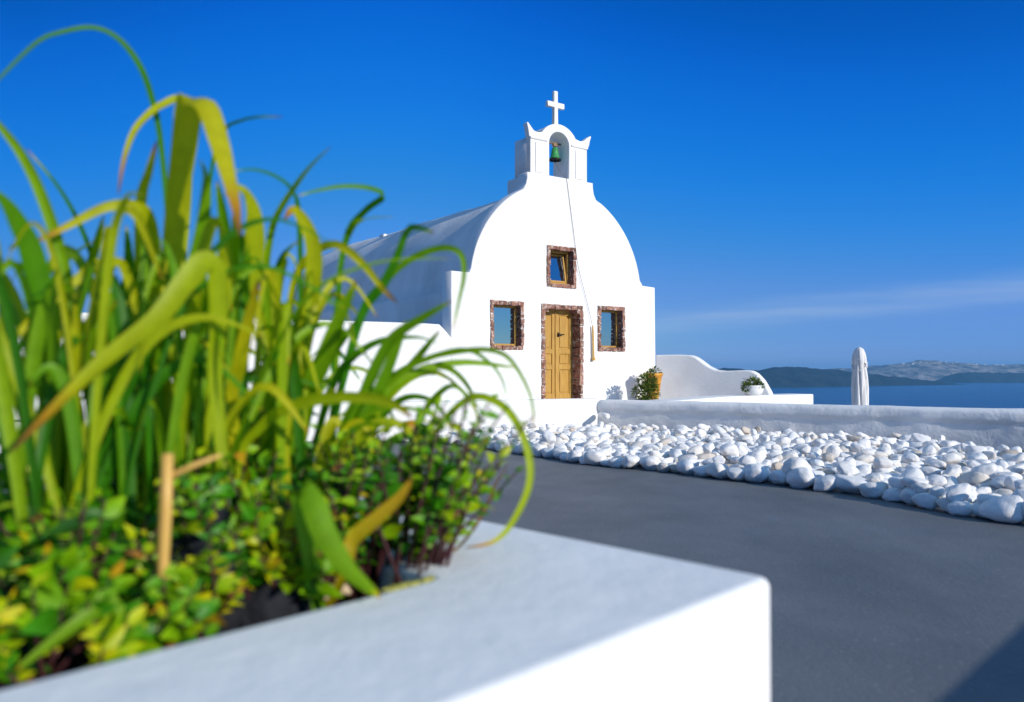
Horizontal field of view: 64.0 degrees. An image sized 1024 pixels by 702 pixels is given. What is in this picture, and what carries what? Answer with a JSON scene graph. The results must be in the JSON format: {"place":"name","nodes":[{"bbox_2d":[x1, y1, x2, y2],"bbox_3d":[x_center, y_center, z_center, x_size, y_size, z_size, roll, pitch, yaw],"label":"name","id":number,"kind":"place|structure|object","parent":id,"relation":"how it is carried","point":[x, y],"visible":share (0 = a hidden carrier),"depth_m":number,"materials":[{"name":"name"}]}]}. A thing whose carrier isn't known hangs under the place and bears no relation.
{"place":"outdoors","nodes":[
{"label":"outdoors","id":0,"kind":"place"},
{"bbox_2d":[0,441,1023,701],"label":"pavement","id":1,"kind":"structure","parent":0,"point":[880,601],"depth_m":4.79,"materials":[{"name":"asphalt"}]},
{"bbox_2d":[17,398,602,441],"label":"terrace wall","id":2,"kind":"structure","parent":1,"relation":"on","point":[566,411],"depth_m":14.77,"materials":[{"name":"white paint"}]},
{"bbox_2d":[0,497,770,701],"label":"planter box","id":3,"kind":"object","parent":1,"relation":"on","point":[517,615],"visible":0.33,"depth_m":1.28,"materials":[{"name":"paint"}]},
{"bbox_2d":[18,641,83,683],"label":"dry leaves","id":4,"kind":"object","parent":3,"relation":"in","point":[29,680],"visible":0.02,"depth_m":1.21,"materials":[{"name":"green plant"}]},
{"bbox_2d":[0,558,146,689],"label":"leafy shrub","id":5,"kind":"object","parent":3,"relation":"in","point":[49,619],"visible":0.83,"depth_m":1.23,"materials":[{"name":"green plant"}]},
{"bbox_2d":[0,439,158,545],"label":"leafy shrub","id":6,"kind":"object","parent":3,"relation":"in","point":[112,486],"visible":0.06,"depth_m":1.58,"materials":[{"name":"green plant"}]},
{"bbox_2d":[0,486,179,659],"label":"leafy shrub","id":7,"kind":"object","parent":3,"relation":"in","point":[63,553],"visible":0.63,"depth_m":1.33,"materials":[{"name":"green plant"}]},
{"bbox_2d":[69,561,226,655],"bbox_3d":[-0.567,0.435,1.300,0.253,0.202,0.250,0,-1,0],"label":"leafy shrub","id":8,"kind":"object","parent":3,"relation":"in","point":[179,621],"visible":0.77,"depth_m":1.28,"materials":[{"name":"green plant"}]},
{"bbox_2d":[0,192,345,566],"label":"strap leaf plant","id":9,"kind":"object","parent":3,"relation":"on","point":[41,337],"visible":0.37,"depth_m":1.52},
{"bbox_2d":[156,453,221,616],"bbox_3d":[-0.537,0.347,1.364,0.100,0.355,0.021,1,-2,-19],"label":"cane stake","id":10,"kind":"object","parent":3,"relation":"in","point":[168,474],"visible":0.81,"depth_m":1.35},
{"bbox_2d":[120,500,261,642],"bbox_3d":[-0.570,0.403,1.449,0.246,0.274,0.255,1,-2,-37],"label":"leafy shrub","id":11,"kind":"object","parent":3,"relation":"in","point":[226,589],"visible":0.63,"depth_m":1.41,"materials":[{"name":"green plant"}]},
{"bbox_2d":[169,502,255,642],"bbox_3d":[-0.558,0.424,1.506,0.154,0.288,0.163,-1,-2,24],"label":"lava rock","id":12,"kind":"object","parent":3,"relation":"in","point":[192,544],"visible":0.22,"depth_m":1.47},
{"bbox_2d":[0,192,447,671],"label":"strap leaf plant","id":13,"kind":"object","parent":3,"relation":"in","point":[12,367],"visible":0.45,"depth_m":1.53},
{"bbox_2d":[144,443,319,599],"bbox_3d":[-0.541,0.361,1.578,0.306,0.363,0.344,1,-2,-27],"label":"leafy shrub","id":14,"kind":"object","parent":3,"relation":"in","point":[261,518],"visible":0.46,"depth_m":1.50,"materials":[{"name":"green plant"}]},
{"bbox_2d":[0,25,466,582],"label":"strap leaf plant","id":15,"kind":"object","parent":3,"relation":"on","point":[328,353],"visible":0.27,"depth_m":1.85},
{"bbox_2d":[166,411,319,498],"bbox_3d":[-0.599,0.326,1.837,0.366,0.447,0.433,0,-1,0],"label":"leafy shrub","id":16,"kind":"object","parent":3,"relation":"in","point":[254,454],"visible":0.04,"depth_m":1.79,"materials":[{"name":"green plant"}]},
{"bbox_2d":[0,93,534,522],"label":"strap leaf plant","id":17,"kind":"object","parent":3,"relation":"in","point":[229,346],"visible":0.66,"depth_m":1.67,"materials":[{"name":"plant"}]},
{"bbox_2d":[239,574,312,629],"bbox_3d":[-0.459,0.477,1.565,0.186,0.162,0.148,0,-1,0],"label":"lava rock","id":18,"kind":"object","parent":3,"relation":"on","point":[265,603],"visible":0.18,"depth_m":1.50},
{"bbox_2d":[236,480,349,604],"bbox_3d":[-0.421,0.387,1.532,0.233,0.272,0.217,0,-1,0],"label":"leafy shrub","id":19,"kind":"object","parent":3,"relation":"in","point":[284,559],"visible":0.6,"depth_m":1.51,"materials":[{"name":"green plant"}]},
{"bbox_2d":[342,583,351,595],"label":"pebble","id":20,"kind":"object","parent":3,"relation":"on","point":[346,590],"visible":0.39,"depth_m":1.69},
{"bbox_2d":[297,407,440,605],"bbox_3d":[-0.308,0.333,1.733,0.314,0.428,0.313,0,-1,0],"label":"leafy shrub","id":21,"kind":"object","parent":3,"relation":"in","point":[351,503],"visible":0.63,"depth_m":1.68,"materials":[{"name":"green plant"}]},
{"bbox_2d":[381,575,434,592],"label":"moss","id":22,"kind":"object","parent":3,"relation":"on","point":[407,584],"visible":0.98,"depth_m":1.54,"materials":[{"name":"yellow"}]},
{"bbox_2d":[291,370,533,610],"bbox_3d":[-0.243,0.292,1.822,0.503,0.505,0.832,0,-2,-17],"label":"strap leaf plant","id":23,"kind":"object","parent":3,"relation":"in","point":[314,523],"visible":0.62,"depth_m":1.52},
{"bbox_2d":[371,392,537,596],"bbox_3d":[-0.121,0.317,1.730,0.354,0.459,0.288,0,-1,0],"label":"leafy shrub","id":24,"kind":"object","parent":3,"relation":"in","point":[439,509],"visible":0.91,"depth_m":1.68,"materials":[{"name":"green plant"}]},
{"bbox_2d":[530,443,546,456],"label":"white stone","id":25,"kind":"object","parent":1,"relation":"on","point":[536,448],"visible":0.66,"depth_m":10.59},
{"bbox_2d":[541,447,554,457],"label":"white stone","id":26,"kind":"object","parent":1,"relation":"on","point":[547,452],"visible":0.73,"depth_m":10.41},
{"bbox_2d":[553,447,569,459],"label":"white stone","id":27,"kind":"object","parent":1,"relation":"on","point":[558,452],"visible":0.75,"depth_m":10.25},
{"bbox_2d":[566,450,581,462],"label":"white stone","id":28,"kind":"object","parent":1,"relation":"on","point":[572,456],"visible":0.94,"depth_m":9.89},
{"bbox_2d":[583,450,606,464],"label":"white stone","id":29,"kind":"object","parent":1,"relation":"on","point":[591,457],"visible":0.83,"depth_m":9.60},
{"bbox_2d":[608,458,622,467],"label":"white stone","id":30,"kind":"object","parent":1,"relation":"on","point":[614,462],"visible":0.82,"depth_m":9.38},
{"bbox_2d":[620,455,639,467],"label":"white stone","id":31,"kind":"object","parent":1,"relation":"on","point":[629,461],"visible":1,"depth_m":9.25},
{"bbox_2d":[639,456,660,470],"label":"white stone","id":32,"kind":"object","parent":1,"relation":"on","point":[649,462],"visible":0.9,"depth_m":9.14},
{"bbox_2d":[657,462,669,471],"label":"white stone","id":33,"kind":"object","parent":1,"relation":"on","point":[662,467],"visible":1,"depth_m":8.97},
{"bbox_2d":[669,449,682,457],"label":"white stone","id":34,"kind":"object","parent":1,"relation":"on","point":[674,453],"visible":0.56,"depth_m":9.73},
{"bbox_2d":[335,421,1023,516],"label":"stones","id":35,"kind":"object","parent":1,"relation":"on","point":[578,436],"visible":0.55,"depth_m":11.24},
{"bbox_2d":[542,430,555,442],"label":"white stone","id":36,"kind":"object","parent":35,"relation":"on","point":[548,437],"visible":1,"depth_m":10.62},
{"bbox_2d":[826,445,839,458],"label":"white stone","id":37,"kind":"object","parent":35,"relation":"on","point":[834,450],"visible":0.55,"depth_m":9.53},
{"bbox_2d":[850,443,865,451],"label":"white stone","id":38,"kind":"object","parent":35,"relation":"on","point":[856,447],"visible":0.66,"depth_m":10.09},
{"bbox_2d":[873,457,892,468],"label":"white stone","id":39,"kind":"object","parent":35,"relation":"on","point":[880,462],"visible":1,"depth_m":8.42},
{"bbox_2d":[922,445,936,455],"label":"white stone","id":40,"kind":"object","parent":35,"relation":"on","point":[928,450],"visible":1,"depth_m":9.54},
{"bbox_2d":[919,466,940,475],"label":"white stone","id":41,"kind":"object","parent":35,"relation":"on","point":[927,470],"visible":0.45,"depth_m":8.05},
{"bbox_2d":[925,458,945,468],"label":"white stone","id":42,"kind":"object","parent":35,"relation":"on","point":[936,463],"visible":0.81,"depth_m":8.46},
{"bbox_2d":[928,474,946,485],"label":"white stone","id":43,"kind":"object","parent":35,"relation":"on","point":[936,480],"visible":0.94,"depth_m":7.36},
{"bbox_2d":[942,466,961,476],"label":"white stone","id":44,"kind":"object","parent":35,"relation":"on","point":[955,471],"visible":0.5,"depth_m":7.86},
{"bbox_2d":[942,453,961,462],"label":"white stone","id":45,"kind":"object","parent":35,"relation":"on","point":[950,457],"visible":0.99,"depth_m":8.45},
{"bbox_2d":[965,445,986,453],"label":"white stone","id":46,"kind":"object","parent":35,"relation":"on","point":[972,448],"visible":0.55,"depth_m":9.78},
{"bbox_2d":[966,452,987,459],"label":"white stone","id":47,"kind":"object","parent":35,"relation":"on","point":[978,455],"visible":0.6,"depth_m":8.80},
{"bbox_2d":[996,472,1022,478],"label":"white stone","id":48,"kind":"object","parent":35,"relation":"on","point":[1017,475],"visible":0.47,"depth_m":7.33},
{"bbox_2d":[1004,476,1021,490],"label":"white stone","id":49,"kind":"object","parent":35,"relation":"on","point":[1009,482],"visible":0.56,"depth_m":6.92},
{"bbox_2d":[676,459,695,474],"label":"white stone","id":50,"kind":"object","parent":1,"relation":"on","point":[685,466],"visible":0.94,"depth_m":8.75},
{"bbox_2d":[693,465,709,476],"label":"white stone","id":51,"kind":"object","parent":1,"relation":"on","point":[699,471],"visible":0.7,"depth_m":8.59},
{"bbox_2d":[705,461,728,478],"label":"white stone","id":52,"kind":"object","parent":1,"relation":"on","point":[716,469],"visible":0.93,"depth_m":8.39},
{"bbox_2d":[726,467,745,480],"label":"white stone","id":53,"kind":"object","parent":1,"relation":"on","point":[735,473],"visible":0.84,"depth_m":8.21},
{"bbox_2d":[736,444,748,455],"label":"white stone","id":54,"kind":"object","parent":1,"relation":"on","point":[743,450],"visible":0.41,"depth_m":9.81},
{"bbox_2d":[744,463,770,482],"bbox_3d":[2.443,1.218,8.173,0.257,0.198,0.301,1,4,-27],"label":"white stone","id":55,"kind":"object","parent":1,"relation":"on","point":[756,473],"visible":0.98,"depth_m":8.09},
{"bbox_2d":[738,455,756,465],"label":"white stone","id":56,"kind":"object","parent":55,"relation":"on","point":[744,460],"visible":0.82,"depth_m":8.25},
{"bbox_2d":[769,469,788,484],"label":"white stone","id":57,"kind":"object","parent":1,"relation":"on","point":[778,476],"visible":0.65,"depth_m":7.92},
{"bbox_2d":[782,457,811,472],"bbox_3d":[2.761,1.109,7.918,0.276,0.172,0.224,7,-3,-16],"label":"white stone","id":58,"kind":"object","parent":57,"relation":"on","point":[790,464],"visible":0.65,"depth_m":7.85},
{"bbox_2d":[786,467,816,488],"bbox_3d":[2.756,1.206,7.774,0.259,0.208,0.290,1,-4,-29],"label":"white stone","id":59,"kind":"object","parent":1,"relation":"on","point":[801,477],"visible":0.94,"depth_m":7.68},
{"bbox_2d":[597,399,1023,450],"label":"parapet wall","id":60,"kind":"structure","parent":1,"relation":"on","point":[994,428],"depth_m":12.91,"materials":[{"name":"paint"}]},
{"bbox_2d":[813,475,835,491],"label":"white stone","id":61,"kind":"object","parent":1,"relation":"on","point":[825,483],"visible":0.99,"depth_m":7.49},
{"bbox_2d":[835,474,867,493],"bbox_3d":[3.084,1.212,7.430,0.242,0.176,0.309,1,1,-27],"label":"white stone","id":62,"kind":"object","parent":1,"relation":"on","point":[848,483],"visible":0.79,"depth_m":7.38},
{"bbox_2d":[836,463,854,474],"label":"white stone","id":63,"kind":"object","parent":62,"relation":"on","point":[844,468],"visible":0.95,"depth_m":7.49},
{"bbox_2d":[855,460,871,467],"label":"white stone","id":64,"kind":"object","parent":1,"relation":"on","point":[858,462],"visible":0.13,"depth_m":8.75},
{"bbox_2d":[854,454,873,463],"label":"white stone","id":65,"kind":"object","parent":64,"relation":"on","point":[868,458],"visible":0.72,"depth_m":8.80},
{"bbox_2d":[858,482,888,498],"bbox_3d":[3.155,1.214,7.163,0.232,0.154,0.190,0,-1,43],"label":"white stone","id":66,"kind":"object","parent":1,"relation":"on","point":[873,490],"visible":0.89,"depth_m":7.10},
{"bbox_2d":[882,487,901,501],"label":"white stone","id":67,"kind":"object","parent":1,"relation":"on","point":[892,494],"visible":0.73,"depth_m":6.93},
{"bbox_2d":[888,477,907,489],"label":"white stone","id":68,"kind":"object","parent":67,"relation":"on","point":[894,482],"visible":0.64,"depth_m":6.98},
{"bbox_2d":[900,487,917,505],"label":"white stone","id":69,"kind":"object","parent":1,"relation":"on","point":[907,494],"visible":0.66,"depth_m":6.74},
{"bbox_2d":[900,477,928,486],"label":"white stone","id":70,"kind":"object","parent":69,"relation":"on","point":[906,481],"visible":0.73,"depth_m":6.75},
{"bbox_2d":[900,467,924,478],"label":"white stone","id":71,"kind":"object","parent":1,"relation":"on","point":[914,472],"visible":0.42,"depth_m":7.67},
{"bbox_2d":[911,492,939,509],"bbox_3d":[3.344,1.208,6.607,0.159,0.136,0.221,1,-10,-36],"label":"white stone","id":72,"kind":"object","parent":1,"relation":"on","point":[927,500],"visible":0.9,"depth_m":6.55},
{"bbox_2d":[910,483,931,492],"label":"white stone","id":73,"kind":"object","parent":72,"relation":"on","point":[920,487],"visible":0.78,"depth_m":6.66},
{"bbox_2d":[929,486,944,496],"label":"white stone","id":74,"kind":"object","parent":72,"relation":"on","point":[937,491],"visible":1,"depth_m":6.52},
{"bbox_2d":[936,497,950,512],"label":"white stone","id":75,"kind":"object","parent":1,"relation":"on","point":[942,503],"visible":0.54,"depth_m":6.40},
{"bbox_2d":[946,483,970,501],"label":"white stone","id":76,"kind":"object","parent":75,"relation":"on","point":[960,492],"visible":0.87,"depth_m":6.36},
{"bbox_2d":[946,476,958,485],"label":"white stone","id":77,"kind":"object","parent":1,"relation":"on","point":[952,480],"visible":0.25,"depth_m":7.39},
{"bbox_2d":[947,501,971,516],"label":"white stone","id":78,"kind":"object","parent":1,"relation":"on","point":[960,508],"visible":1,"depth_m":6.23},
{"bbox_2d":[944,484,975,491],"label":"white stone","id":79,"kind":"object","parent":1,"relation":"on","point":[948,487],"visible":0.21,"depth_m":6.95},
{"bbox_2d":[976,487,991,493],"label":"white stone","id":80,"kind":"object","parent":79,"relation":"on","point":[982,490],"visible":0.54,"depth_m":6.80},
{"bbox_2d":[972,503,987,518],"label":"white stone","id":81,"kind":"object","parent":1,"relation":"on","point":[975,507],"visible":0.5,"depth_m":6.17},
{"bbox_2d":[977,494,995,503],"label":"white stone","id":82,"kind":"object","parent":81,"relation":"on","point":[981,498],"visible":0.54,"depth_m":6.19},
{"bbox_2d":[973,481,997,490],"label":"white stone","id":83,"kind":"object","parent":1,"relation":"on","point":[984,484],"visible":0.31,"depth_m":7.20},
{"bbox_2d":[957,472,989,485],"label":"white stone","id":84,"kind":"object","parent":83,"relation":"on","point":[972,478],"visible":0.73,"depth_m":7.27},
{"bbox_2d":[970,463,996,475],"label":"white stone","id":85,"kind":"object","parent":84,"relation":"on","point":[988,469],"visible":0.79,"depth_m":7.28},
{"bbox_2d":[990,475,1011,488],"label":"white stone","id":86,"kind":"object","parent":83,"relation":"on","point":[997,482],"visible":0.57,"depth_m":7.12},
{"bbox_2d":[978,495,1023,523],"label":"white stone","id":87,"kind":"object","parent":1,"relation":"on","point":[1007,509],"visible":0.99,"depth_m":5.95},
{"bbox_2d":[993,488,1012,494],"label":"white stone","id":88,"kind":"object","parent":1,"relation":"on","point":[1000,491],"visible":0.32,"depth_m":6.84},
{"bbox_2d":[1007,463,1023,474],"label":"white stone","id":89,"kind":"object","parent":1,"relation":"on","point":[1018,468],"visible":0.52,"depth_m":8.37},
{"bbox_2d":[0,0,1023,369],"label":"sky","id":90,"kind":"structure","parent":0,"point":[793,183],"materials":[{"name":"blue"}]},
{"bbox_2d":[655,367,966,386],"bbox_3d":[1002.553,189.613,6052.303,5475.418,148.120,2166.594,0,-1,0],"label":"lava island","id":91,"kind":"structure","parent":0,"point":[792,377],"depth_m":5729.74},
{"bbox_2d":[770,382,1023,407],"bbox_3d":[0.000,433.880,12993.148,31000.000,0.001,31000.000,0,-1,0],"label":"sea","id":92,"kind":"structure","parent":0,"point":[989,395],"depth_m":3685.79,"materials":[{"name":"blue liquid"}]},
{"bbox_2d":[834,360,1023,380],"bbox_3d":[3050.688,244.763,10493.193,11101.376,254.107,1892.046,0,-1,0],"label":"caldera island","id":93,"kind":"structure","parent":0,"point":[930,370],"depth_m":9923.64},
{"bbox_2d":[935,372,1023,382],"bbox_3d":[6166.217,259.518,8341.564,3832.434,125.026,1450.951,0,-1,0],"label":"lava island","id":94,"kind":"structure","parent":0,"point":[983,377],"depth_m":7819.69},
{"label":"terrace floor","id":95,"kind":"structure","parent":0,"visible":0},
{"bbox_2d":[15,311,450,419],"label":"courtyard wall","id":96,"kind":"structure","parent":95,"relation":"on","point":[429,385],"depth_m":14.40,"materials":[{"name":"white paint"}]},
{"bbox_2d":[293,91,654,400],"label":"chapel","id":97,"kind":"structure","parent":95,"relation":"on","point":[524,306],"depth_m":16.68,"materials":[{"name":"white paint"}]},
{"bbox_2d":[490,300,524,349],"bbox_3d":[-0.167,-0.492,15.838,0.798,0.954,0.333,1,-2,-36],"label":"window","id":98,"kind":"structure","parent":97,"relation":"in","point":[505,321],"depth_m":15.88,"materials":[{"name":"stone"}]},
{"bbox_2d":[549,142,560,162],"bbox_3d":[0.812,-4.080,16.815,0.529,0.416,0.255,1,-2,-36],"label":"church bell","id":99,"kind":"object","parent":97,"relation":"hanging from","point":[555,157],"visible":1,"depth_m":16.82,"materials":[{"name":"green paint"}]},
{"bbox_2d":[546,245,576,288],"bbox_3d":[0.924,-1.688,16.644,0.772,0.850,0.332,1,-2,-36],"label":"window","id":100,"kind":"structure","parent":97,"relation":"in","point":[559,273],"depth_m":16.71,"materials":[{"name":"stone"}]},
{"bbox_2d":[541,304,583,398],"bbox_3d":[0.944,0.061,16.619,1.091,1.995,0.331,1,-2,-36],"label":"door","id":101,"kind":"structure","parent":97,"relation":"in","point":[549,334],"depth_m":16.67,"materials":[{"name":"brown wood"}]},
{"bbox_2d":[557,310,572,398],"bbox_3d":[1.059,0.094,16.849,0.451,1.875,0.045,1,-2,-36],"label":"door","id":102,"kind":"structure","parent":97,"relation":"in","point":[564,318],"depth_m":16.85,"materials":[{"name":"yellow wood"}]},
{"bbox_2d":[555,163,595,360],"bbox_3d":[1.330,-1.838,16.796,0.857,4.069,0.256,0,-2,-14],"label":"bell rope","id":103,"kind":"object","parent":97,"relation":"attached to","point":[593,358],"visible":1,"depth_m":16.90,"materials":[{"name":"grey"}]},
{"bbox_2d":[597,306,625,351],"bbox_3d":[2.022,-0.465,17.406,0.783,0.962,0.334,1,-2,-36],"label":"window","id":104,"kind":"structure","parent":97,"relation":"in","point":[611,325],"depth_m":17.45,"materials":[{"name":"stone"}]},
{"bbox_2d":[630,370,660,399],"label":"leafy bush","id":105,"kind":"object","parent":95,"relation":"on","point":[647,387],"visible":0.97,"depth_m":16.69,"materials":[{"name":"green plant"}]},
{"bbox_2d":[645,373,662,399],"bbox_3d":[2.972,0.751,17.279,0.410,0.578,0.410,0,-1,0],"label":"flower pot","id":106,"kind":"object","parent":95,"relation":"on","point":[659,376],"visible":0.36,"depth_m":17.14,"materials":[{"name":"ceramic"}]},
{"bbox_2d":[656,355,772,398],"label":"garden wall","id":107,"kind":"structure","parent":95,"relation":"on","point":[688,376],"depth_m":17.57,"materials":[{"name":"white paint"}]},
{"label":"white stone","id":108,"kind":"object","parent":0,"visible":0},
{"bbox_2d":[746,449,765,461],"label":"white stone","id":109,"kind":"object","parent":108,"relation":"on","point":[758,455],"visible":0.63,"depth_m":9.22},
{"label":"white stone","id":110,"kind":"object","parent":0,"visible":0},
{"bbox_2d":[719,443,738,455],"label":"white stone","id":111,"kind":"object","parent":110,"relation":"on","point":[727,449],"visible":0.96,"depth_m":9.58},
{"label":"white stone","id":112,"kind":"object","parent":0,"visible":0},
{"bbox_2d":[687,445,703,454],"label":"white stone","id":113,"kind":"object","parent":112,"relation":"on","point":[695,449],"visible":0.72,"depth_m":9.70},
{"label":"white stone","id":114,"kind":"object","parent":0,"visible":0},
{"bbox_2d":[864,473,883,480],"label":"white stone","id":115,"kind":"object","parent":114,"relation":"on","point":[872,475],"visible":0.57,"depth_m":7.52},
{"label":"lower terrace","id":116,"kind":"structure","parent":0,"visible":0},
{"bbox_2d":[649,393,812,403],"bbox_3d":[4.396,1.822,16.195,4.390,1.886,0.605,1,-2,-36],"label":"terrace ledge","id":117,"kind":"object","parent":116,"relation":"on","point":[789,398],"visible":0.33,"depth_m":16.22,"materials":[{"name":"white paint"}]},
{"bbox_2d":[742,385,763,394],"bbox_3d":[4.820,0.784,16.405,0.421,0.200,0.421,0,-1,0],"label":"bowl planter","id":118,"kind":"object","parent":117,"relation":"on","point":[755,389],"visible":0.8,"depth_m":16.24,"materials":[{"name":"ceramic"}]},
{"bbox_2d":[740,376,765,392],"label":"bowl plant","id":119,"kind":"object","parent":118,"relation":"in","point":[749,383],"visible":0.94,"depth_m":16.30,"materials":[{"name":"green plant"}]},
{"bbox_2d":[851,347,868,404],"bbox_3d":[8.050,1.371,18.971,0.696,2.930,0.696,0,-1,0],"label":"closed parasol","id":120,"kind":"object","parent":116,"relation":"on","point":[859,386],"visible":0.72,"depth_m":18.86,"materials":[{"name":"white fabric"}]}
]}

